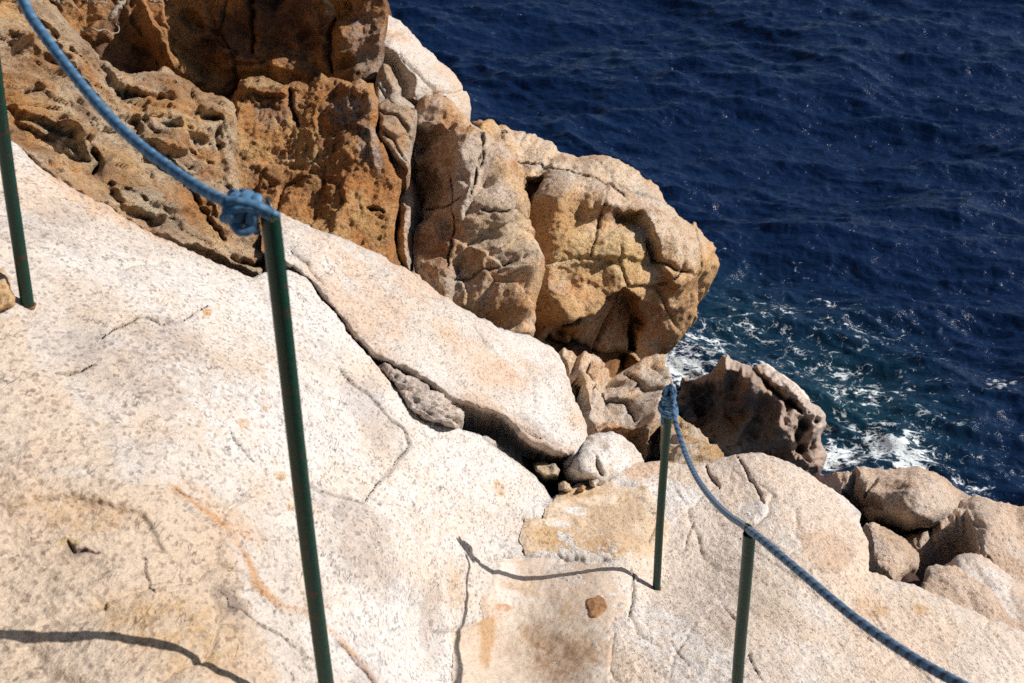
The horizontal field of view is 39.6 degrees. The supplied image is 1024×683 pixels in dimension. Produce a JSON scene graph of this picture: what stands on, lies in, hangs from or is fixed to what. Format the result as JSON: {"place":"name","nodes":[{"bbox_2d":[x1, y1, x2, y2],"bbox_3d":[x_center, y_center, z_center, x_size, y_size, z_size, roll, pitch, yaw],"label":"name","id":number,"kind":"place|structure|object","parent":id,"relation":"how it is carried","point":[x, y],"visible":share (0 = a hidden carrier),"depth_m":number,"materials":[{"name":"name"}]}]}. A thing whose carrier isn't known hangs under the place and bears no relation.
{"place":"outdoors","nodes":[
{"label":"outdoors","id":0,"kind":"place"},
{"bbox_2d":[49,0,628,376],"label":"cliff","id":1,"kind":"structure","parent":0,"point":[613,361],"depth_m":13.16,"materials":[{"name":"orange stone"}]},
{"bbox_2d":[0,0,264,276],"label":"cliff rock","id":2,"kind":"object","parent":1,"relation":"on","point":[62,129],"visible":0.77,"depth_m":5.67,"materials":[{"name":"orange stone"}]},
{"bbox_2d":[51,0,77,8],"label":"dead branch","id":3,"kind":"object","parent":2,"relation":"on","point":[63,3],"visible":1,"depth_m":6.95,"materials":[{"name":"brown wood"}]},
{"bbox_2d":[83,0,109,5],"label":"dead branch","id":4,"kind":"object","parent":2,"relation":"on","point":[94,2],"visible":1,"depth_m":7.25,"materials":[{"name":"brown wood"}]},
{"bbox_2d":[80,23,119,34],"bbox_3d":[-2.104,-1.616,7.336,0.112,0.083,0.234,26,42,32],"label":"dead branch","id":5,"kind":"object","parent":2,"relation":"on","point":[94,29],"visible":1,"depth_m":7.28,"materials":[{"name":"brown wood"}]},
{"bbox_2d":[107,0,125,20],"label":"dead branch","id":6,"kind":"object","parent":2,"relation":"on","point":[113,14],"visible":1,"depth_m":7.45,"materials":[{"name":"brown wood"}]},
{"bbox_2d":[149,0,167,3],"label":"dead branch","id":7,"kind":"object","parent":2,"relation":"on","point":[157,2],"visible":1,"depth_m":8.14,"materials":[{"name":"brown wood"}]},
{"bbox_2d":[55,0,389,99],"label":"cliff wall","id":8,"kind":"structure","parent":1,"relation":"on","point":[220,47],"depth_m":9.61,"materials":[{"name":"orange stone"}]},
{"bbox_2d":[230,73,401,272],"bbox_3d":[-1.295,-0.765,9.405,1.151,2.011,2.874,-3,35,-5],"label":"cliff rock","id":9,"kind":"object","parent":1,"relation":"on","point":[313,153],"visible":0.61,"depth_m":8.71,"materials":[{"name":"orange stone"}]},
{"bbox_2d":[375,63,416,193],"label":"cliff rock","id":10,"kind":"object","parent":1,"relation":"on","point":[397,125],"visible":0.88,"depth_m":9.04,"materials":[{"name":"stone"}]},
{"bbox_2d":[383,15,470,120],"bbox_3d":[-0.780,-1.899,12.045,0.871,2.140,2.900,0,35,0],"label":"cliff rock","id":11,"kind":"object","parent":1,"relation":"on","point":[419,70],"visible":0.44,"depth_m":10.81,"materials":[{"name":"stone"}]},
{"bbox_2d":[396,94,544,336],"bbox_3d":[-0.317,-0.618,10.541,1.096,2.320,2.989,0,35,0],"label":"cliff rock","id":12,"kind":"object","parent":1,"relation":"on","point":[465,235],"visible":0.85,"depth_m":9.49,"materials":[{"name":"stone"}]},
{"bbox_2d":[558,348,675,462],"bbox_3d":[0.726,0.581,9.946,0.938,1.993,2.430,0,35,0],"label":"cracked rock","id":13,"kind":"object","parent":1,"relation":"on","point":[624,403],"visible":0.59,"depth_m":9.20,"materials":[{"name":"stone"}]},
{"bbox_2d":[660,415,723,464],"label":"rock","id":14,"kind":"object","parent":1,"relation":"on","point":[700,448],"visible":0.38,"depth_m":8.66,"materials":[{"name":"stone"}]},
{"bbox_2d":[0,141,1023,682],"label":"ground","id":15,"kind":"structure","parent":0,"point":[148,527],"depth_m":4.28,"materials":[{"name":"stone"}]},
{"bbox_2d":[0,268,15,310],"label":"stone","id":16,"kind":"object","parent":15,"relation":"on","point":[7,298],"visible":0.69,"depth_m":3.44,"materials":[{"name":"beige stone"}]},
{"bbox_2d":[0,57,36,309],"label":"rope post","id":17,"kind":"object","parent":15,"relation":"on","point":[12,201],"visible":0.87,"depth_m":3.38,"materials":[{"name":"green metal"}]},
{"bbox_2d":[16,0,280,236],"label":"safety rope","id":18,"kind":"object","parent":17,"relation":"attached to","point":[243,210],"visible":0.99,"depth_m":2.44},
{"bbox_2d":[260,197,333,682],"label":"rope post","id":19,"kind":"object","parent":15,"relation":"on","point":[280,307],"visible":0.91,"depth_m":2.55,"materials":[{"name":"green metal"}]},
{"bbox_2d":[376,362,464,428],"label":"ledge rock","id":20,"kind":"object","parent":15,"relation":"on","point":[422,400],"visible":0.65,"depth_m":5.83,"materials":[{"name":"stone"}]},
{"bbox_2d":[280,212,587,466],"bbox_3d":[-0.361,0.127,7.697,1.548,2.897,2.950,0,35,0],"label":"shelf rock","id":21,"kind":"object","parent":15,"relation":"on","point":[510,392],"visible":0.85,"depth_m":6.62,"materials":[{"name":"stone"}]},
{"bbox_2d":[533,461,559,484],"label":"stone","id":22,"kind":"object","parent":15,"relation":"on","point":[546,473],"visible":0.98,"depth_m":6.80,"materials":[{"name":"beige stone"}]},
{"bbox_2d":[577,484,585,491],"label":"stone","id":23,"kind":"object","parent":15,"relation":"on","point":[582,487],"visible":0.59,"depth_m":6.75,"materials":[{"name":"beige stone"}]},
{"bbox_2d":[588,479,598,486],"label":"stone","id":24,"kind":"object","parent":15,"relation":"on","point":[593,482],"visible":0.44,"depth_m":6.82,"materials":[{"name":"beige stone"}]},
{"bbox_2d":[562,431,643,486],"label":"boulder","id":25,"kind":"object","parent":15,"relation":"on","point":[604,458],"visible":0.73,"depth_m":6.97,"materials":[{"name":"stone"}]},
{"bbox_2d":[653,392,671,590],"bbox_3d":[0.611,0.674,5.787,0.048,1.160,0.045,0,35,0],"label":"rope post","id":26,"kind":"object","parent":15,"relation":"on","point":[663,469],"visible":0.91,"depth_m":5.75,"materials":[{"name":"green metal"}]},
{"bbox_2d":[731,523,754,682],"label":"rope post","id":27,"kind":"object","parent":15,"relation":"on","point":[745,583],"visible":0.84,"depth_m":3.73,"materials":[{"name":"green metal"}]},
{"bbox_2d":[657,383,968,682],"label":"safety rope","id":28,"kind":"object","parent":27,"relation":"attached to","point":[667,407],"visible":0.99,"depth_m":3.12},
{"bbox_2d":[451,557,632,682],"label":"path","id":29,"kind":"structure","parent":0,"point":[533,624],"depth_m":5.42,"materials":[{"name":"beige stone"}]},
{"bbox_2d":[586,595,606,617],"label":"embedded stone","id":30,"kind":"object","parent":29,"relation":"on","point":[596,606],"visible":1,"depth_m":5.55,"materials":[{"name":"brown stone"}]},
{"bbox_2d":[521,455,564,497],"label":"terrain","id":31,"kind":"structure","parent":0,"point":[552,490],"depth_m":7.31,"materials":[{"name":"black stone"}]},
{"bbox_2d":[558,481,572,493],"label":"stone","id":32,"kind":"object","parent":31,"relation":"on","point":[564,486],"visible":0.66,"depth_m":6.69,"materials":[{"name":"beige stone"}]},
{"bbox_2d":[519,480,669,559],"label":"path","id":33,"kind":"structure","parent":0,"point":[625,515],"depth_m":6.45,"materials":[{"name":"stone"}]},
{"bbox_2d":[387,0,1023,505],"bbox_3d":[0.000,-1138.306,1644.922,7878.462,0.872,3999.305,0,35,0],"label":"sea","id":34,"kind":"structure","parent":0,"point":[841,182],"depth_m":23.49,"materials":[{"name":"liquid"}]},
{"bbox_2d":[471,119,719,369],"bbox_3d":[0.898,-0.286,14.953,2.794,4.931,5.534,0,35,0],"label":"headland rock","id":35,"kind":"object","parent":34,"relation":"in","point":[623,247],"visible":0.8,"depth_m":12.46,"materials":[{"name":"stone"}]},
{"bbox_2d":[677,355,826,474],"bbox_3d":[2.919,1.283,17.697,1.737,4.423,4.056,0,35,0],"label":"sea rock","id":36,"kind":"object","parent":34,"relation":"in","point":[728,405],"visible":0.73,"depth_m":15.87,"materials":[{"name":"brown stone"}]},
{"bbox_2d":[759,363,809,400],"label":"sea rock","id":37,"kind":"object","parent":34,"relation":"in","point":[802,391],"visible":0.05,"depth_m":17.00,"materials":[{"name":"beige stone"}]},
{"bbox_2d":[957,489,971,499],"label":"shore rock","id":38,"kind":"object","parent":34,"relation":"on","point":[964,495],"visible":0.01,"depth_m":12.80,"materials":[{"name":"stone"}]},
{"bbox_2d":[812,472,923,586],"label":"terrain","id":39,"kind":"structure","parent":0,"point":[835,484],"depth_m":10.75,"materials":[{"name":"orange stone"}]},
{"bbox_2d":[820,466,960,537],"bbox_3d":[3.021,1.562,11.675,1.166,2.972,2.835,11,36,15],"label":"boulder","id":40,"kind":"object","parent":39,"relation":"on","point":[901,501],"visible":0.6,"depth_m":10.30,"materials":[{"name":"stone"}]},
{"bbox_2d":[862,522,919,580],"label":"boulder","id":41,"kind":"object","parent":39,"relation":"on","point":[893,556],"visible":0.47,"depth_m":8.56,"materials":[{"name":"stone"}]},
{"bbox_2d":[904,495,1023,586],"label":"boulder","id":42,"kind":"object","parent":39,"relation":"on","point":[991,530],"visible":0.56,"depth_m":10.03,"materials":[{"name":"stone"}]},
{"bbox_2d":[921,564,1014,627],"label":"boulder","id":43,"kind":"object","parent":39,"relation":"on","point":[954,584],"visible":0.2,"depth_m":7.52,"materials":[{"name":"stone"}]},
{"bbox_2d":[944,553,1023,631],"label":"boulder","id":44,"kind":"object","parent":39,"relation":"on","point":[1006,588],"visible":0.25,"depth_m":8.17,"materials":[{"name":"stone"}]}
]}

